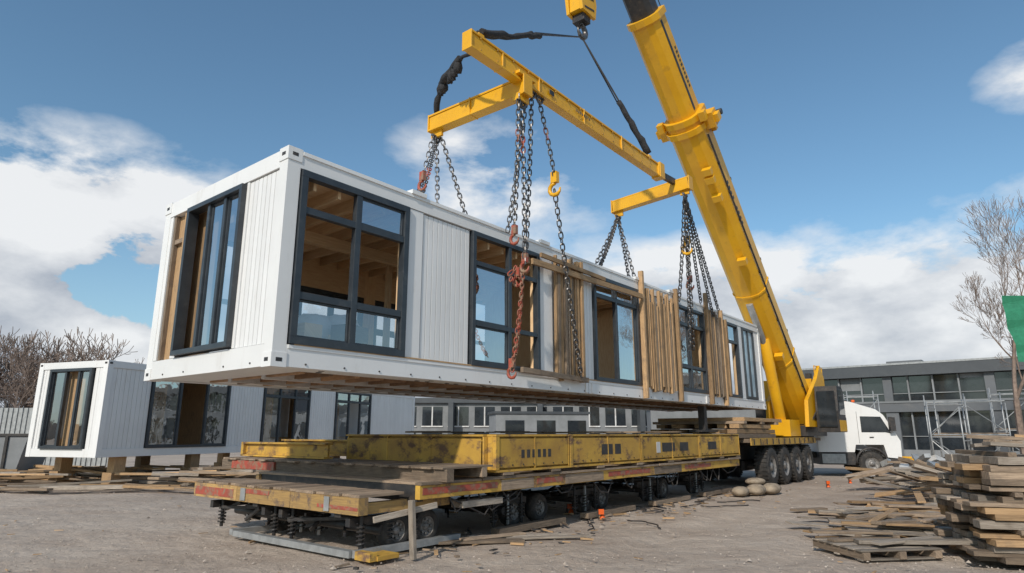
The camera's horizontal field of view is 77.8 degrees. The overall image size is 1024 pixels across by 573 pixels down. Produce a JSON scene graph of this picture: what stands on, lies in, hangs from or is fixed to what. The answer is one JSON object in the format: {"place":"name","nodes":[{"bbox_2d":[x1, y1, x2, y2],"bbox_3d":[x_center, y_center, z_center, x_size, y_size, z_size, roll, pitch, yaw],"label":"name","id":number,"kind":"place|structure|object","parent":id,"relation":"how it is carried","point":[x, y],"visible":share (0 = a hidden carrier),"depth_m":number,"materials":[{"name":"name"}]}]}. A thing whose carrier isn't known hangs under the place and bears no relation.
{"place":"outdoors","nodes":[
{"label":"outdoors","id":0,"kind":"place"},
{"bbox_2d":[0,452,1023,572],"bbox_3d":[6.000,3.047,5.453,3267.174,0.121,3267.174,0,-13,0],"label":"ground","id":1,"kind":"structure","parent":0,"point":[128,517],"depth_m":10.56,"materials":[{"name":"grey gravel"}]},
{"bbox_2d":[0,434,44,471],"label":"waste skip","id":2,"kind":"object","parent":1,"relation":"on","point":[13,447],"visible":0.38,"depth_m":22.32,"materials":[{"name":"metal"}]},
{"bbox_2d":[0,404,107,466],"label":"corrugated fence","id":3,"kind":"object","parent":1,"relation":"on","point":[15,420],"visible":0.14,"depth_m":30.30,"materials":[{"name":"metal"}]},
{"bbox_2d":[0,464,266,492],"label":"lumber heap","id":4,"kind":"object","parent":1,"relation":"on","point":[34,478],"visible":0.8,"depth_m":20.27,"materials":[{"name":"brown wood"}]},
{"bbox_2d":[45,372,368,483],"bbox_3d":[-10.736,6.582,29.195,2.900,3.720,19.700,-5,-14,19],"label":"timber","id":5,"kind":"object","parent":1,"relation":"on","point":[191,415],"visible":0.15,"depth_m":24.99,"materials":[{"name":"brown wood"}]},
{"bbox_2d":[25,360,414,457],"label":"walls and frame","id":6,"kind":"structure","parent":5,"relation":"on","point":[119,409],"depth_m":21.17,"materials":[{"name":"white paint"}]},
{"bbox_2d":[37,367,371,448],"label":"window frames","id":7,"kind":"structure","parent":6,"relation":"attached to","point":[48,404],"depth_m":21.28,"materials":[{"name":"black metal"}]},
{"bbox_2d":[148,381,368,444],"bbox_3d":[-11.255,5.452,26.997,2.384,2.340,15.087,-5,-14,19],"label":"window glass","id":8,"kind":"object","parent":7,"relation":"in","point":[164,413],"visible":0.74,"depth_m":23.54,"materials":[{"name":"glass"}]},
{"bbox_2d":[0,325,734,407],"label":"distant tree line","id":9,"kind":"object","parent":1,"relation":"on","point":[26,392],"visible":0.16,"depth_m":58.46,"materials":[{"name":"brown plant"}]},
{"bbox_2d":[194,457,740,562],"bbox_3d":[0.599,4.764,15.254,5.180,1.012,14.028,-10,-17,38],"label":"platform trailer","id":10,"kind":"object","parent":1,"relation":"on","point":[285,500],"visible":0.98,"depth_m":10.54,"materials":[{"name":"red paint"}]},
{"bbox_2d":[222,431,739,481],"bbox_3d":[0.324,4.150,16.452,7.231,0.764,12.856,-10,-17,38],"label":"yellow steel frame","id":11,"kind":"object","parent":10,"relation":"on","point":[440,457],"visible":1,"depth_m":12.18,"materials":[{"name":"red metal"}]},
{"bbox_2d":[407,532,590,544],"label":"boards","id":12,"kind":"object","parent":1,"relation":"on","point":[520,537],"visible":0.81,"depth_m":10.28,"materials":[{"name":"brown wood"}]},
{"bbox_2d":[248,485,790,569],"bbox_3d":[1.810,5.205,15.023,5.909,0.080,15.973,-10,-17,38],"label":"ground debris","id":13,"kind":"object","parent":1,"relation":"on","point":[699,501],"visible":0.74,"depth_m":12.93,"materials":[{"name":"brown wood"}]},
{"bbox_2d":[487,411,590,433],"bbox_3d":[1.692,9.468,40.735,6.200,2.750,2.700,3,-13,-11],"label":"site cabin","id":14,"kind":"object","parent":1,"relation":"on","point":[542,421],"visible":0.41,"depth_m":39.69,"materials":[{"name":"metal"}]},
{"bbox_2d":[566,504,573,512],"bbox_3d":[1.288,4.870,13.926,0.140,0.200,0.207,-5,-14,19],"label":"marker flag","id":15,"kind":"object","parent":1,"relation":"on","point":[569,506],"visible":0.84,"depth_m":13.87,"materials":[{"name":"orange plastic"}]},
{"bbox_2d":[414,398,743,433],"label":"site building","id":16,"kind":"structure","parent":1,"relation":"on","point":[438,414],"depth_m":50.91,"materials":[{"name":"concrete"}]},
{"bbox_2d":[597,509,604,519],"bbox_3d":[1.838,4.644,12.952,0.140,0.200,0.207,-5,-14,19],"label":"marker flag","id":17,"kind":"object","parent":1,"relation":"on","point":[601,511],"visible":0.89,"depth_m":12.90,"materials":[{"name":"orange plastic"}]},
{"bbox_2d":[646,410,755,433],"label":"site cabin","id":18,"kind":"object","parent":1,"relation":"on","point":[653,416],"depth_m":40.94,"materials":[{"name":"metal"}]},
{"bbox_2d":[565,0,847,484],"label":"mobile crane","id":19,"kind":"object","parent":1,"relation":"on","point":[807,408],"visible":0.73,"depth_m":21.63,"materials":[{"name":"yellow painted steel"},{"name":"black steel"},{"name":"rubber"}]},
{"bbox_2d":[417,28,719,378],"bbox_3d":[2.415,-1.707,15.952,2.892,8.700,12.897,-11,-17,40],"label":"lifting spreader frame","id":20,"kind":"object","parent":19,"relation":"hanging from","point":[521,86],"visible":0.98,"depth_m":12.77,"materials":[{"name":"yellow metal"}]},
{"bbox_2d":[144,145,766,411],"bbox_3d":[1.564,1.473,16.808,3.815,3.060,19.330,-10,-17,38],"label":"steel frame","id":21,"kind":"object","parent":20,"relation":"hanging from","point":[289,163],"visible":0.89,"depth_m":9.75,"materials":[{"name":"white paint"}]},
{"bbox_2d":[153,170,762,400],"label":"wall panels","id":22,"kind":"object","parent":21,"relation":"attached to","point":[437,301],"visible":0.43,"depth_m":10.42,"materials":[{"name":"white paint"}]},
{"bbox_2d":[169,169,758,399],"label":"window frames","id":23,"kind":"structure","parent":21,"relation":"attached to","point":[352,304],"depth_m":9.86,"materials":[{"name":"black metal"}]},
{"bbox_2d":[199,195,734,389],"bbox_3d":[0.807,1.265,15.889,3.658,2.260,16.848,-10,-17,38],"label":"window glass","id":24,"kind":"object","parent":23,"relation":"in","point":[490,345],"visible":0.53,"depth_m":11.40,"materials":[{"name":"glass"}]},
{"bbox_2d":[743,331,755,396],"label":"frosted panels","id":25,"kind":"object","parent":23,"relation":"attached to","point":[747,365],"visible":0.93,"depth_m":22.03,"materials":[{"name":"white glass"}]},
{"bbox_2d":[210,372,742,411],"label":"floor joists","id":26,"kind":"object","parent":21,"relation":"attached to","point":[309,380],"visible":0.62,"depth_m":12.53,"materials":[{"name":"brown wood"}]},
{"bbox_2d":[298,313,358,338],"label":"stored goods","id":27,"kind":"object","parent":26,"relation":"on","point":[326,322],"visible":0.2,"depth_m":9.75,"materials":[{"name":"fabric"}]},
{"bbox_2d":[157,182,737,397],"bbox_3d":[1.548,1.528,16.716,3.687,2.568,19.100,-10,-17,38],"label":"interior timber","id":28,"kind":"object","parent":26,"relation":"on","point":[326,256],"visible":0.2,"depth_m":12.39,"materials":[{"name":"brown wood"}]},
{"bbox_2d":[168,368,749,410],"bbox_3d":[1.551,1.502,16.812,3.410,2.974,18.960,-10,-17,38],"label":"floor underside","id":29,"kind":"structure","parent":26,"relation":"on","point":[238,374],"depth_m":10.30,"materials":[{"name":"white paint"}]},
{"bbox_2d":[520,252,732,405],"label":"strapped timber slats","id":30,"kind":"object","parent":21,"relation":"attached to","point":[660,349],"visible":0.97,"depth_m":16.13,"materials":[{"name":"brown wood"}]},
{"bbox_2d":[650,406,781,437],"bbox_3d":[6.573,4.598,21.299,3.100,0.940,6.100,-10,-17,38],"label":"timber bearer stack","id":31,"kind":"object","parent":19,"relation":"on","point":[742,427],"visible":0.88,"depth_m":20.55,"materials":[{"name":"brown wood"}]},
{"bbox_2d":[732,478,781,495],"bbox_3d":[7.002,5.767,18.282,2.203,0.460,0.679,10,-16,-36],"label":"sandbag pile","id":32,"kind":"object","parent":1,"relation":"on","point":[756,487],"visible":0.99,"depth_m":18.11,"materials":[{"name":"fabric"}]},
{"bbox_2d":[808,400,913,472],"bbox_3d":[14.685,6.487,27.278,4.400,3.119,2.760,-3,-13,12],"label":"white truck","id":33,"kind":"object","parent":1,"relation":"on","point":[872,430],"visible":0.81,"depth_m":26.25,"materials":[{"name":"paint"}]},
{"bbox_2d":[843,391,879,445],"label":"scaffold tower","id":34,"kind":"structure","parent":1,"relation":"on","point":[873,396],"depth_m":32.53,"materials":[{"name":"metal"}]},
{"bbox_2d":[809,530,942,560],"bbox_3d":[5.433,3.767,9.310,1.652,0.261,1.150,2,-13,-8],"label":"wooden pallet","id":35,"kind":"object","parent":1,"relation":"on","point":[847,546],"visible":0.88,"depth_m":9.01,"materials":[{"name":"brown wood"}]},
{"bbox_2d":[785,457,977,551],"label":"scattered planks","id":36,"kind":"object","parent":1,"relation":"on","point":[923,478],"visible":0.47,"depth_m":13.82,"materials":[{"name":"brown wood"}]},
{"bbox_2d":[836,507,942,523],"bbox_3d":[7.303,4.460,12.335,1.882,0.276,1.188,5,-14,-22],"label":"wooden pallet","id":37,"kind":"object","parent":1,"relation":"on","point":[895,515],"visible":0.35,"depth_m":12.22,"materials":[{"name":"brown wood"}]},
{"bbox_2d":[829,521,951,537],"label":"planks","id":38,"kind":"object","parent":1,"relation":"on","point":[906,529],"visible":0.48,"depth_m":10.47,"materials":[{"name":"brown wood"}]},
{"bbox_2d":[873,453,944,486],"bbox_3d":[17.017,6.166,20.692,10.375,1.408,6.607,0,-13,0],"label":"scrap heap","id":39,"kind":"object","parent":1,"relation":"on","point":[932,459],"visible":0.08,"depth_m":21.39,"materials":[{"name":"metal"}]},
{"bbox_2d":[802,356,1023,460],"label":"grey office building","id":40,"kind":"structure","parent":1,"relation":"on","point":[900,389],"depth_m":39.95,"materials":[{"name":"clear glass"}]},
{"bbox_2d":[926,397,972,457],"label":"scaffold tower","id":41,"kind":"structure","parent":1,"relation":"on","point":[939,436],"depth_m":27.70,"materials":[{"name":"metal"}]},
{"bbox_2d":[923,392,1013,455],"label":"scaffold tower","id":42,"kind":"structure","parent":1,"relation":"on","point":[1006,431],"depth_m":29.34,"materials":[{"name":"metal"}]},
{"bbox_2d":[924,434,1023,564],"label":"stacked planks","id":43,"kind":"object","parent":1,"relation":"on","point":[984,506],"visible":0.97,"depth_m":8.65,"materials":[{"name":"brown wood"}]},
{"bbox_2d":[952,189,1023,453],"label":"bare tree","id":44,"kind":"object","parent":1,"relation":"on","point":[1017,391],"visible":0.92,"depth_m":25.09,"materials":[{"name":"brown plant"}]},
{"bbox_2d":[987,228,1023,366],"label":"bare tree","id":45,"kind":"object","parent":1,"relation":"on","point":[1019,262],"visible":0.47,"depth_m":30.18,"materials":[{"name":"brown plant"}]},
{"bbox_2d":[987,387,1023,451],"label":"scaffold tower","id":46,"kind":"structure","parent":1,"relation":"on","point":[992,412],"depth_m":30.47,"materials":[{"name":"metal"}]},
{"bbox_2d":[1002,296,1023,361],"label":"green banner","id":47,"kind":"object","parent":1,"relation":"on","point":[1013,306],"visible":1,"depth_m":15.20,"materials":[{"name":"fabric"}]},
{"bbox_2d":[0,0,1023,407],"label":"sky","id":48,"kind":"structure","parent":0,"point":[853,137],"materials":[{"name":"blue"}]}
]}

